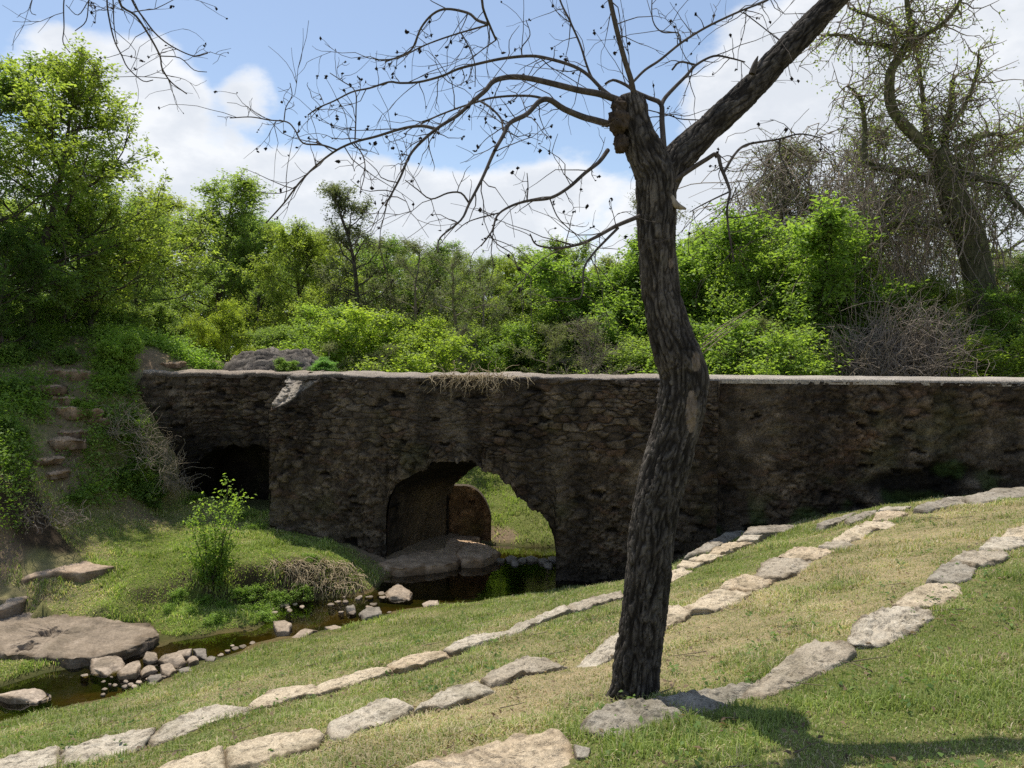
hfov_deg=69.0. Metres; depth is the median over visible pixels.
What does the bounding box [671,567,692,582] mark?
kerb slab
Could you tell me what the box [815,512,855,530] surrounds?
kerb stone
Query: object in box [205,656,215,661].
creek rock
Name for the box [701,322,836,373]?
shrub
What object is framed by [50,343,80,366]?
ivy clump
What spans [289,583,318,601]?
bank weed
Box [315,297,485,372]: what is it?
shrub
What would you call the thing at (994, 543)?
kerb slab
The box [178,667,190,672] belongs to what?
creek rock
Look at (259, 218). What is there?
tree
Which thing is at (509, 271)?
tree
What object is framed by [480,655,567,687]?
kerb slab
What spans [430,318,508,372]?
shrub
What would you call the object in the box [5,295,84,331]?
shrub
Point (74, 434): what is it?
rock ledge
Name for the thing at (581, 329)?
shrub
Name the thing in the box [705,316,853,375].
shrub
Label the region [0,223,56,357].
tree
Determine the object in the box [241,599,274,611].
bank weed
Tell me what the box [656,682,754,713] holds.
kerb slab
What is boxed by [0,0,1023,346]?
sky
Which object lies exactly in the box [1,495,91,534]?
root tangle
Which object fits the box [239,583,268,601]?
bank weed
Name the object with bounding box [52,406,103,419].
rock ledge
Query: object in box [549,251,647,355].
tree
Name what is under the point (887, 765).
lawn weeds
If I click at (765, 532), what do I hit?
kerb stone
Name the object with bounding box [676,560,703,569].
kerb slab
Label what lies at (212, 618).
bank weed
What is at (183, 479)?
dry stalks
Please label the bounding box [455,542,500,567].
ledge block
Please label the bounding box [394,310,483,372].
shrub
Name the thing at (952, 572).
kerb slab
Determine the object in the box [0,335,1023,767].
ground
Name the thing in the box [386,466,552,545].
grass
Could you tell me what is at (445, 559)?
rock ledge
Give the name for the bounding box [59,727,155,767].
kerb slab
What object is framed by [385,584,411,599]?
creek rock
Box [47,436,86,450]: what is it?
rock ledge
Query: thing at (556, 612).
kerb slab
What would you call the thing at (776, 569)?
kerb slab
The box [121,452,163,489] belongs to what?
ivy clump
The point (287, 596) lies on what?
bank weed
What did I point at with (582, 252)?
tree
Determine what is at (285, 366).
shrub
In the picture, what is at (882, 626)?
kerb slab
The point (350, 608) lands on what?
creek rock
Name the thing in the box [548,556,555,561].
pool edge stone
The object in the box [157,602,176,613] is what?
bank weed
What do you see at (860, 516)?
kerb stone
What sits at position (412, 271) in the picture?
tree
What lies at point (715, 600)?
kerb slab
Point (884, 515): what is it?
kerb slab
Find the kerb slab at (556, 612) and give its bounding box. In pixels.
[503,605,572,638]
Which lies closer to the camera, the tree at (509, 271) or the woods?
the tree at (509, 271)
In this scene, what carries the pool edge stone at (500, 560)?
in the creek water
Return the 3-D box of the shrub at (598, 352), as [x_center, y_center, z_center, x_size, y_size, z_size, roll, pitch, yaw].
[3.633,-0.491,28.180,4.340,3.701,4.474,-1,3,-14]
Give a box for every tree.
[0,32,235,335]
[0,50,139,328]
[0,142,173,335]
[0,191,66,293]
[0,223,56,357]
[4,0,852,701]
[11,211,179,334]
[13,182,163,333]
[42,195,229,335]
[47,212,196,318]
[66,205,220,328]
[113,176,269,328]
[138,165,290,360]
[169,209,287,345]
[170,239,274,360]
[199,210,332,348]
[225,226,371,328]
[235,215,366,356]
[267,226,383,330]
[295,250,393,354]
[304,179,417,369]
[310,231,413,332]
[334,234,464,361]
[349,234,456,355]
[359,235,500,345]
[368,256,463,330]
[385,248,485,334]
[400,245,535,360]
[430,268,497,323]
[432,249,520,349]
[456,253,540,361]
[481,249,563,360]
[490,234,599,369]
[509,244,648,374]
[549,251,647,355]
[575,252,642,323]
[581,196,793,346]
[628,174,821,298]
[678,222,722,314]
[679,219,776,316]
[687,190,988,373]
[688,230,867,374]
[695,129,863,250]
[726,128,848,275]
[733,0,1023,344]
[755,101,939,282]
[762,186,950,312]
[767,250,911,353]
[849,153,984,328]
[883,272,1000,375]
[917,155,1023,329]
[929,236,1023,327]
[935,243,1018,331]
[960,252,1023,373]
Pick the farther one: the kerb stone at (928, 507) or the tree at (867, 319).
the tree at (867, 319)
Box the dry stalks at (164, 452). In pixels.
[111,413,209,485]
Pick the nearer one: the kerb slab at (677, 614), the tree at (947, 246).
the kerb slab at (677, 614)
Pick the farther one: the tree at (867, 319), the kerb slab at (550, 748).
the tree at (867, 319)
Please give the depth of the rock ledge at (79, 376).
17.43 m
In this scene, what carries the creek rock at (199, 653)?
on the ground at (38, 549)
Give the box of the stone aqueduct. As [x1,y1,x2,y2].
[136,369,1023,582]
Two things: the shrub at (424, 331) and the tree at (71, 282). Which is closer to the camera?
the tree at (71, 282)
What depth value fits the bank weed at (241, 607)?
13.33 m
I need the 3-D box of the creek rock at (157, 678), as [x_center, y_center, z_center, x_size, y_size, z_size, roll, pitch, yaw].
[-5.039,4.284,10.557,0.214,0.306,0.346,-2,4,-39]
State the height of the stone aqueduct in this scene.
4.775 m
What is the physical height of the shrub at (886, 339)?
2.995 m
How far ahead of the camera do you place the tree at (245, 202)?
34.59 m
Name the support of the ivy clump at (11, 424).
on the ground at (38, 549)
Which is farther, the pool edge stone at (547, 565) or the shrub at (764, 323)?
the shrub at (764, 323)
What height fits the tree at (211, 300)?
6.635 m
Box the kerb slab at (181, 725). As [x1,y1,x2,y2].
[147,704,250,747]
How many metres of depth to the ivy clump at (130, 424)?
17.16 m
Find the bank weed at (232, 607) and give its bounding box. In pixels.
[225,605,236,612]
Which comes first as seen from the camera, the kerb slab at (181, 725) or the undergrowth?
the kerb slab at (181, 725)
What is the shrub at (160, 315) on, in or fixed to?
on the ground at (38, 549)
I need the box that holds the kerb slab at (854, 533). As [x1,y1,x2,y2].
[832,525,873,542]
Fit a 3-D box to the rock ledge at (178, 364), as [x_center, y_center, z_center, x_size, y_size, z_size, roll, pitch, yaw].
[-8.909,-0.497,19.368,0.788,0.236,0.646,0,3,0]
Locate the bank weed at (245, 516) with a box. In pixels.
[235,511,255,521]
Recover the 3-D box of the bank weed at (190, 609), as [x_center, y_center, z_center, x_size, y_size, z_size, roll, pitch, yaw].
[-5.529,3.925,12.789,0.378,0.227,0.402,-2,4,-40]
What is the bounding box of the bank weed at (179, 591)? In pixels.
[166,585,193,602]
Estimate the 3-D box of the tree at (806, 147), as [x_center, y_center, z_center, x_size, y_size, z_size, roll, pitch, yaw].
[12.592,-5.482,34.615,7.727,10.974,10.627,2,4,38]
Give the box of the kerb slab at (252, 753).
[224,728,324,767]
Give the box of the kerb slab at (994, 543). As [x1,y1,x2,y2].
[979,536,1023,551]
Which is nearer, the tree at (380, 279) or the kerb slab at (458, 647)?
the kerb slab at (458, 647)
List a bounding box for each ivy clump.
[0,341,36,366]
[0,375,26,397]
[0,414,31,437]
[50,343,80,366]
[68,397,97,419]
[83,371,116,390]
[89,330,148,374]
[97,368,127,396]
[111,408,152,447]
[112,462,139,487]
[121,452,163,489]
[130,472,168,510]
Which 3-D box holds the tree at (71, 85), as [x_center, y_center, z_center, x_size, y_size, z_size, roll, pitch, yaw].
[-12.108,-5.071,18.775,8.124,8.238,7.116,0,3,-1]
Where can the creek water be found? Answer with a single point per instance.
(66, 687)
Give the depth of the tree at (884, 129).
31.92 m
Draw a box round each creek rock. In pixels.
[0,688,50,703]
[89,655,124,673]
[92,667,112,675]
[117,660,140,679]
[140,665,157,677]
[143,651,157,664]
[147,674,161,682]
[158,652,186,668]
[160,663,176,677]
[177,649,191,658]
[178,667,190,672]
[186,656,198,666]
[193,648,206,659]
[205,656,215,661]
[273,620,291,635]
[292,628,317,637]
[325,625,341,629]
[346,605,355,610]
[359,607,381,619]
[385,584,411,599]
[422,600,438,606]
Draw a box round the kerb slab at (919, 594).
[891,583,961,608]
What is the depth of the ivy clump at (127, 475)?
16.71 m
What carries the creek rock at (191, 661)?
on the ground at (38, 549)
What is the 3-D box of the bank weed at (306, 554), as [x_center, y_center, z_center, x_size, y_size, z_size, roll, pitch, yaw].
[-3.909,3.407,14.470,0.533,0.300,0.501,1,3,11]
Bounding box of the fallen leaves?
[0,507,1023,767]
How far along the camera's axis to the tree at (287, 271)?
43.09 m
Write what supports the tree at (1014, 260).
on the ground at (38, 549)
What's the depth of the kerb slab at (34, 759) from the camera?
5.54 m
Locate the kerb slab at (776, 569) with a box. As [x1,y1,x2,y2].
[754,557,811,581]
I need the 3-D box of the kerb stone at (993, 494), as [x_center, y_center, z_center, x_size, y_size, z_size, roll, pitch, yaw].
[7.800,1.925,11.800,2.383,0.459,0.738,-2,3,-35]
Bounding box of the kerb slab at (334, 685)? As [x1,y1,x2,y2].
[314,667,393,697]
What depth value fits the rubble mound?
18.94 m
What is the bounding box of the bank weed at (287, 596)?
[279,593,292,603]
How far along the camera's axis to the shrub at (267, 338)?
25.59 m
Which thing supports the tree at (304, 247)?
on the ground at (38, 549)
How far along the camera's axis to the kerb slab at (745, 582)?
7.87 m
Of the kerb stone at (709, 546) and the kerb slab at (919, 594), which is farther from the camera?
the kerb stone at (709, 546)
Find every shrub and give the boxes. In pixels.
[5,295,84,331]
[66,296,136,335]
[105,307,157,329]
[125,299,192,345]
[151,316,213,340]
[173,297,256,361]
[177,329,224,358]
[241,322,311,350]
[251,299,388,371]
[272,356,301,371]
[305,357,338,371]
[313,341,402,371]
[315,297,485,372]
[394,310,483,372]
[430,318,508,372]
[430,322,482,372]
[433,319,561,373]
[496,309,586,373]
[508,319,583,374]
[539,312,643,374]
[557,322,645,373]
[572,333,655,374]
[624,305,777,374]
[696,311,792,374]
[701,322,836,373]
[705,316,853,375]
[783,324,842,369]
[829,320,883,373]
[868,325,913,373]
[913,319,1017,372]
[923,325,1023,376]
[998,324,1023,374]
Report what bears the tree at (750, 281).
on the ground at (38, 549)
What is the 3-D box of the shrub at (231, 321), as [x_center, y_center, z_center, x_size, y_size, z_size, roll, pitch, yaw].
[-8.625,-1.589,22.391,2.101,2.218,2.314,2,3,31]
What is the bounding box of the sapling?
[169,473,256,590]
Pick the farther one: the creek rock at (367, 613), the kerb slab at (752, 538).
the creek rock at (367, 613)
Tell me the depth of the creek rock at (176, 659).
11.07 m
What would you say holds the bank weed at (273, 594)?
on the ground at (38, 549)
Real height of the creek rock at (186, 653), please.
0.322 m
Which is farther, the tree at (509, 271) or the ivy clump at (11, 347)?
the tree at (509, 271)
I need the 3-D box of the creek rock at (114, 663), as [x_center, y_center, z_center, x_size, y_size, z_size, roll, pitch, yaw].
[-5.982,4.233,10.972,0.657,0.367,0.473,0,3,0]
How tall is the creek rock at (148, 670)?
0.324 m
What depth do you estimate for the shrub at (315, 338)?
22.87 m
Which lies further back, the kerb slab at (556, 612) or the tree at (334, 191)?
the tree at (334, 191)
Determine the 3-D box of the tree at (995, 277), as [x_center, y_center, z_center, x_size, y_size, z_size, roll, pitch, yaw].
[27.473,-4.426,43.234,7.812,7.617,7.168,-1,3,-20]
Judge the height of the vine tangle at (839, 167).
10.548 m
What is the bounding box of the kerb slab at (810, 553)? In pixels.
[778,546,833,560]
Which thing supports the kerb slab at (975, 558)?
on the ground at (38, 549)
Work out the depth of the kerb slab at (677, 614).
7.00 m
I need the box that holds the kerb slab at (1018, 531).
[1002,525,1023,538]
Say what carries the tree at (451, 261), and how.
on the ground at (38, 549)
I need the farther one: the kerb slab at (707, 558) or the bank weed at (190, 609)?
the bank weed at (190, 609)
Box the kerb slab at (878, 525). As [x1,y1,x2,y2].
[859,521,894,530]
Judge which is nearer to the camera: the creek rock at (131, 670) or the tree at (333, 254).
the creek rock at (131, 670)
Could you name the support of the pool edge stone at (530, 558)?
in the creek water
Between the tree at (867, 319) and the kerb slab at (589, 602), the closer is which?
the kerb slab at (589, 602)
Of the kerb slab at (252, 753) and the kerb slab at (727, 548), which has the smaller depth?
the kerb slab at (252, 753)
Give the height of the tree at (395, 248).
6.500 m
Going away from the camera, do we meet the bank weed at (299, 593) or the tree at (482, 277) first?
the bank weed at (299, 593)
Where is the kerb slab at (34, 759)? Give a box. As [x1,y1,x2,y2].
[0,746,61,767]
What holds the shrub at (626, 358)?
on the ground at (38, 549)
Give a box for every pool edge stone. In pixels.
[496,558,504,562]
[505,555,516,561]
[511,560,518,565]
[517,558,526,562]
[525,555,537,561]
[538,558,549,563]
[543,562,552,567]
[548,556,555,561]
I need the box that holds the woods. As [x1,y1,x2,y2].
[14,263,1020,356]
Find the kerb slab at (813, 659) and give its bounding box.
[741,639,856,699]
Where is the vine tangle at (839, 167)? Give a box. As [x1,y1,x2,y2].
[678,97,1019,310]
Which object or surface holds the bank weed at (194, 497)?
on the ground at (38, 549)
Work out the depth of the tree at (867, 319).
26.64 m
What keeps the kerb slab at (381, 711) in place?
on the ground at (38, 549)
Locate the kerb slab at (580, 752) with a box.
[573,744,590,760]
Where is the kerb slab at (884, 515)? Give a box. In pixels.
[873,510,908,521]
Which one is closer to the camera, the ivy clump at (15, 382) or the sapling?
the sapling
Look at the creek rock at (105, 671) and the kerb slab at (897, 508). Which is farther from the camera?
the kerb slab at (897, 508)
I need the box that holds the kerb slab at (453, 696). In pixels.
[413,681,495,715]
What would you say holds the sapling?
on the ground at (38, 549)
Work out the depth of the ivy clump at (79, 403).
16.70 m
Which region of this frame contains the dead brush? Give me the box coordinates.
[774,266,1023,376]
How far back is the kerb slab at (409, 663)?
7.30 m
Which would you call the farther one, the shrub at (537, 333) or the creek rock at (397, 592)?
the shrub at (537, 333)
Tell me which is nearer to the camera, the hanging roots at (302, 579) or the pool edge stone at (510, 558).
the hanging roots at (302, 579)
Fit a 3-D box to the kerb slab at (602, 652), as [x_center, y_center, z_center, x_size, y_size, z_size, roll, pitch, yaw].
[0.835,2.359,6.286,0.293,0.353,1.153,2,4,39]
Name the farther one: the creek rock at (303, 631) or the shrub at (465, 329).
the shrub at (465, 329)
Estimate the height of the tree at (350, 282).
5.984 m
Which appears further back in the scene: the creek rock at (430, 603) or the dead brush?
the dead brush
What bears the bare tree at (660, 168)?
on the ground at (38, 549)
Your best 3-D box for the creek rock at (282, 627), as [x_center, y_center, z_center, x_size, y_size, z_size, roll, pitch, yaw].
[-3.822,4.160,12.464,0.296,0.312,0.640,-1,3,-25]
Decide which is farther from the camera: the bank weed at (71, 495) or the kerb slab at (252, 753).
the bank weed at (71, 495)
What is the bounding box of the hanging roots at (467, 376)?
[419,360,534,398]
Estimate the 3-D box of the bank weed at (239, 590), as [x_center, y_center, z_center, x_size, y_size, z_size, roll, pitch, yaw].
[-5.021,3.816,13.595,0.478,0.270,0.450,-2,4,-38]
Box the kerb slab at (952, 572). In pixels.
[925,560,976,584]
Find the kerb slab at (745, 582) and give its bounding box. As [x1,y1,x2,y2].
[720,574,772,591]
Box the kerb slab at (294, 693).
[249,684,315,710]
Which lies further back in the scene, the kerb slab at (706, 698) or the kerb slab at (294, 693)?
the kerb slab at (294, 693)
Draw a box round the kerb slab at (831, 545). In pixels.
[818,541,853,549]
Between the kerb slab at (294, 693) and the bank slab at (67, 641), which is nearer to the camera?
the kerb slab at (294, 693)
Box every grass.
[0,354,388,680]
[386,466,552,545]
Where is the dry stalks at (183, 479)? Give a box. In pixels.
[146,454,208,497]
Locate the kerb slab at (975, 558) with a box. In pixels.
[949,550,1009,569]
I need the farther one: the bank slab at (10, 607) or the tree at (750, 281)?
the tree at (750, 281)
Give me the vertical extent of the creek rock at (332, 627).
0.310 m
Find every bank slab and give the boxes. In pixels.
[0,596,27,618]
[0,612,158,668]
[20,560,114,584]
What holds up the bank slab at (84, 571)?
on the ground at (38, 549)
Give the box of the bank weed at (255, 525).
[241,520,268,532]
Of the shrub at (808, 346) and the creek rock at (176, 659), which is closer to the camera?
the creek rock at (176, 659)
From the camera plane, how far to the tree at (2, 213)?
44.27 m
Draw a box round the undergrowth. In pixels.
[0,314,227,541]
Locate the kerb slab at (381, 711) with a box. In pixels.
[325,697,414,743]
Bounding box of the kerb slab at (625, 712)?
[577,698,690,739]
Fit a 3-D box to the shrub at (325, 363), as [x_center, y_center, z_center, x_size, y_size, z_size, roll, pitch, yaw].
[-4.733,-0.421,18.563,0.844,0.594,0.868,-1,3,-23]
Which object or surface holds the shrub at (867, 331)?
on the ground at (38, 549)
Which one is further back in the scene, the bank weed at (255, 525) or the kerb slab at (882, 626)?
the bank weed at (255, 525)
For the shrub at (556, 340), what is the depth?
25.59 m
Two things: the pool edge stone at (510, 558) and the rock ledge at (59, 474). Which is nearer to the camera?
the rock ledge at (59, 474)
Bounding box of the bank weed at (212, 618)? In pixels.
[200,609,231,630]
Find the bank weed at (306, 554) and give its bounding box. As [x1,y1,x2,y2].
[301,552,322,565]
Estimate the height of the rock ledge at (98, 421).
0.258 m
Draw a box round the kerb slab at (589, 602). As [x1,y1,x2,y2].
[568,590,622,612]
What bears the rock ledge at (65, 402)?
on the ground at (38, 549)
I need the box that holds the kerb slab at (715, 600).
[683,589,750,614]
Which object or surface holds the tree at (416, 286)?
on the ground at (38, 549)
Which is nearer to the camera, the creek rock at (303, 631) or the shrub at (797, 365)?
the creek rock at (303, 631)
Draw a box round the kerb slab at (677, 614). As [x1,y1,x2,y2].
[666,604,691,629]
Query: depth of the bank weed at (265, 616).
12.85 m
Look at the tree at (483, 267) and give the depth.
28.85 m
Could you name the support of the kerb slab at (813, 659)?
on the ground at (38, 549)
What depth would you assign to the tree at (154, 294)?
25.91 m
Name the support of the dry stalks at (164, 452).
on the ground at (38, 549)
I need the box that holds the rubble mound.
[222,347,319,370]
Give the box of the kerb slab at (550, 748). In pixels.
[405,728,573,767]
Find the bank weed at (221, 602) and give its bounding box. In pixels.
[214,599,232,608]
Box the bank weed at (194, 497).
[182,493,206,504]
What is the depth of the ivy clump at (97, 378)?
17.33 m
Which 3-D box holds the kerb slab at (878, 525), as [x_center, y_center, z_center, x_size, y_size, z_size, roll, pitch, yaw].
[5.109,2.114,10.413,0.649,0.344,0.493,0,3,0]
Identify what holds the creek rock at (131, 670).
on the ground at (38, 549)
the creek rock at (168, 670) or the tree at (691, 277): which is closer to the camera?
the creek rock at (168, 670)
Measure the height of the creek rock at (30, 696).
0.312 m
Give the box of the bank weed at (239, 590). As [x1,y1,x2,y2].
[228,586,247,598]
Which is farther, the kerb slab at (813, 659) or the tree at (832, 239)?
the tree at (832, 239)
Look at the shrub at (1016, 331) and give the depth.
21.91 m
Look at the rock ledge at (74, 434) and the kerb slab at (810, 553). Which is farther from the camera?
the rock ledge at (74, 434)
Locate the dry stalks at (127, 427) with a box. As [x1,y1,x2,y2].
[88,388,170,444]
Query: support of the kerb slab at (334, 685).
on the ground at (38, 549)
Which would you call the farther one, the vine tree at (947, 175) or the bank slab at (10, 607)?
the vine tree at (947, 175)
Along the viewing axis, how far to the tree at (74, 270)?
42.82 m
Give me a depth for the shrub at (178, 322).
26.53 m
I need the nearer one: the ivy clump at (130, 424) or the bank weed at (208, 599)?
the bank weed at (208, 599)
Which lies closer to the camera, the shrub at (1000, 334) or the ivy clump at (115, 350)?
the ivy clump at (115, 350)
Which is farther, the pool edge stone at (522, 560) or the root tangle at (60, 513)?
the pool edge stone at (522, 560)
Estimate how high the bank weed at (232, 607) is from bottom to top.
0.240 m
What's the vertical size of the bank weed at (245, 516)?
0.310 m
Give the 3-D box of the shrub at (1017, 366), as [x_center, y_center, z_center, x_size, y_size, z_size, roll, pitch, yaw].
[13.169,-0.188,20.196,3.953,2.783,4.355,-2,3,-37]
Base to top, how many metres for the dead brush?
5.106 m
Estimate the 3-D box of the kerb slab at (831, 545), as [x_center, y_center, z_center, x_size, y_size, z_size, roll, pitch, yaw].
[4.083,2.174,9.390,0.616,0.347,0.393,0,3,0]
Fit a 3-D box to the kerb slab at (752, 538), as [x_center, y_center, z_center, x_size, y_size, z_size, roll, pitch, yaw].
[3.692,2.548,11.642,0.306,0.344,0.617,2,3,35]
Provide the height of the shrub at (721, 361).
4.558 m
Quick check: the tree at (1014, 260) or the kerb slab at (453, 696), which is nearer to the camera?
the kerb slab at (453, 696)
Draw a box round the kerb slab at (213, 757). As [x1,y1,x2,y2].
[159,746,225,767]
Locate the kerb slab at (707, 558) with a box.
[688,554,725,564]
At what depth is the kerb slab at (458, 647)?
7.73 m
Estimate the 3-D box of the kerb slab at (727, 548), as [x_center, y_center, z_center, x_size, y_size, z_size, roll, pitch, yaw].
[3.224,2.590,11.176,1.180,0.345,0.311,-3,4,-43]
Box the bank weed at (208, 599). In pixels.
[194,593,219,606]
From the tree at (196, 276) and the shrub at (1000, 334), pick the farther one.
the tree at (196, 276)
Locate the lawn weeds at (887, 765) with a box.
[1,497,1017,767]
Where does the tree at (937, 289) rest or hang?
on the ground at (38, 549)
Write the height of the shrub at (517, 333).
3.529 m
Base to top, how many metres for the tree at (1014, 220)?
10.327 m
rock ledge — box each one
[25,384,68,395]
[32,455,65,465]
[45,469,70,478]
[46,368,98,381]
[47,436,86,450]
[51,396,89,405]
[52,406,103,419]
[57,429,89,437]
[84,417,111,427]
[159,361,187,367]
[378,535,479,576]
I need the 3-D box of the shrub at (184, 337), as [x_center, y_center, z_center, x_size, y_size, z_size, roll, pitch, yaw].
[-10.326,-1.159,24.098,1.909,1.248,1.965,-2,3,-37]
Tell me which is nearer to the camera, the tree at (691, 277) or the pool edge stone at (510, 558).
the pool edge stone at (510, 558)
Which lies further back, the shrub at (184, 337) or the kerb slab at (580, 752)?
the shrub at (184, 337)
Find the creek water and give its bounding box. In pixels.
[0,545,597,721]
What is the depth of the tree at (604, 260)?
44.02 m
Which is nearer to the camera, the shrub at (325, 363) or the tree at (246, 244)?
the shrub at (325, 363)
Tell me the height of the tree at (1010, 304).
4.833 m
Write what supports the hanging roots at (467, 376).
hanging from the stone aqueduct
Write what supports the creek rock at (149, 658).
on the ground at (38, 549)
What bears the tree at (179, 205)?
on the ground at (38, 549)
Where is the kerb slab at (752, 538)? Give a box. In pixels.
[736,535,763,544]
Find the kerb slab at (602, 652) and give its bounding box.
[576,633,618,667]
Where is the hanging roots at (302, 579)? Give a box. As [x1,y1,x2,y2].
[255,550,367,599]
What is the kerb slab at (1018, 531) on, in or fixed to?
on the ground at (38, 549)
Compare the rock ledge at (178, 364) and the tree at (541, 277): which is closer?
the rock ledge at (178, 364)
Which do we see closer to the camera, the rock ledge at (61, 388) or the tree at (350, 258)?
the rock ledge at (61, 388)
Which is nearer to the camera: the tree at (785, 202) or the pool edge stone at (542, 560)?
the pool edge stone at (542, 560)
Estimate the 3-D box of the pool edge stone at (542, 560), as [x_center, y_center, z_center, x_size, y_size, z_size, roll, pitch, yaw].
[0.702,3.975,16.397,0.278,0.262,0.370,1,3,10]
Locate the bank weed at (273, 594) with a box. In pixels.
[263,589,292,606]
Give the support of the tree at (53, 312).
on the ground at (38, 549)
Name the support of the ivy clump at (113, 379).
on the ground at (38, 549)
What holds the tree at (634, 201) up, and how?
on the ground at (38, 549)
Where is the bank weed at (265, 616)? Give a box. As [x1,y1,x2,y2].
[250,609,277,623]
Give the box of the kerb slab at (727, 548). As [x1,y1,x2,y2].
[709,542,753,554]
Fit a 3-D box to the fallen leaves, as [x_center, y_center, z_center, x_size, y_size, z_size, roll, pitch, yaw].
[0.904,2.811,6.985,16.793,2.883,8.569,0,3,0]
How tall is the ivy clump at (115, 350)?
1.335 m
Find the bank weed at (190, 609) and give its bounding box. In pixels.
[181,604,200,616]
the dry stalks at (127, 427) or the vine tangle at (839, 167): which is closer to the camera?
the dry stalks at (127, 427)
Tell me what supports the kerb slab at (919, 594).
on the ground at (38, 549)
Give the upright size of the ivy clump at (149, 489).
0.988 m
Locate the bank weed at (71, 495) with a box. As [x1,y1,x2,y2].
[60,489,90,505]
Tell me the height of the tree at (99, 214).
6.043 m
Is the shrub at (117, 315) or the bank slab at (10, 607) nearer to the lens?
the bank slab at (10, 607)
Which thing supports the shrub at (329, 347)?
on the ground at (38, 549)
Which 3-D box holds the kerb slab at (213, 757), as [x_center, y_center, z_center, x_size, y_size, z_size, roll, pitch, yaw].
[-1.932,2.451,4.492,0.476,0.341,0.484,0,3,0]
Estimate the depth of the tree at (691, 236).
42.84 m
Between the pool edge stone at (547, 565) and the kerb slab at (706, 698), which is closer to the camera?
the kerb slab at (706, 698)
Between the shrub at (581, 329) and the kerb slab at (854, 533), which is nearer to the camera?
the kerb slab at (854, 533)
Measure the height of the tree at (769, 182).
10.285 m
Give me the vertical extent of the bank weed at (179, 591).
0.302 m
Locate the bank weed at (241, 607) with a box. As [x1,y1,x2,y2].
[235,603,245,611]
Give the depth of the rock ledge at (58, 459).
15.31 m
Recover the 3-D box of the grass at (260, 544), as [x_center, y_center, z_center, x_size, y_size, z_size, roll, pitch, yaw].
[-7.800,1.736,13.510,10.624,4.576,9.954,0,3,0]
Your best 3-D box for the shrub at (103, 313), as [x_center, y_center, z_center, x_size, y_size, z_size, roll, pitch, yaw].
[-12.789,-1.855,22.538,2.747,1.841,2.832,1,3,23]
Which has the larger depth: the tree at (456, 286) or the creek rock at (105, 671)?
the tree at (456, 286)
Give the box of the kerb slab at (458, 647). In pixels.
[443,631,506,656]
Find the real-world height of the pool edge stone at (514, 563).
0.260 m
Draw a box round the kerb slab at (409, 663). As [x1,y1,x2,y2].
[386,651,450,674]
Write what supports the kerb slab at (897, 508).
on the ground at (38, 549)
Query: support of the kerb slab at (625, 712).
on the ground at (38, 549)
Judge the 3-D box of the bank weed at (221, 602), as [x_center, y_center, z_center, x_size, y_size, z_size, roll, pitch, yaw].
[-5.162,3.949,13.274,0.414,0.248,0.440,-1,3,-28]
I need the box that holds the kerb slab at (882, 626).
[847,606,934,649]
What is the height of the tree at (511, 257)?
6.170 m
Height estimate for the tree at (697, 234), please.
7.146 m
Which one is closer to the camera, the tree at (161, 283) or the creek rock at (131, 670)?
the creek rock at (131, 670)
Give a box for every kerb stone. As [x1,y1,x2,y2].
[683,530,744,560]
[743,525,795,539]
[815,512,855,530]
[844,510,876,526]
[913,496,965,513]
[961,487,1023,504]
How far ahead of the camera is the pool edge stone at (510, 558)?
16.47 m
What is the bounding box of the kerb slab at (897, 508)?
[878,506,910,511]
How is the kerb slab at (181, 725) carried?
on the ground at (38, 549)
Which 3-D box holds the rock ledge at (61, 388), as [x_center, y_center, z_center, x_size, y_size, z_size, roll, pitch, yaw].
[-10.713,0.145,16.885,0.877,0.293,1.012,3,4,45]

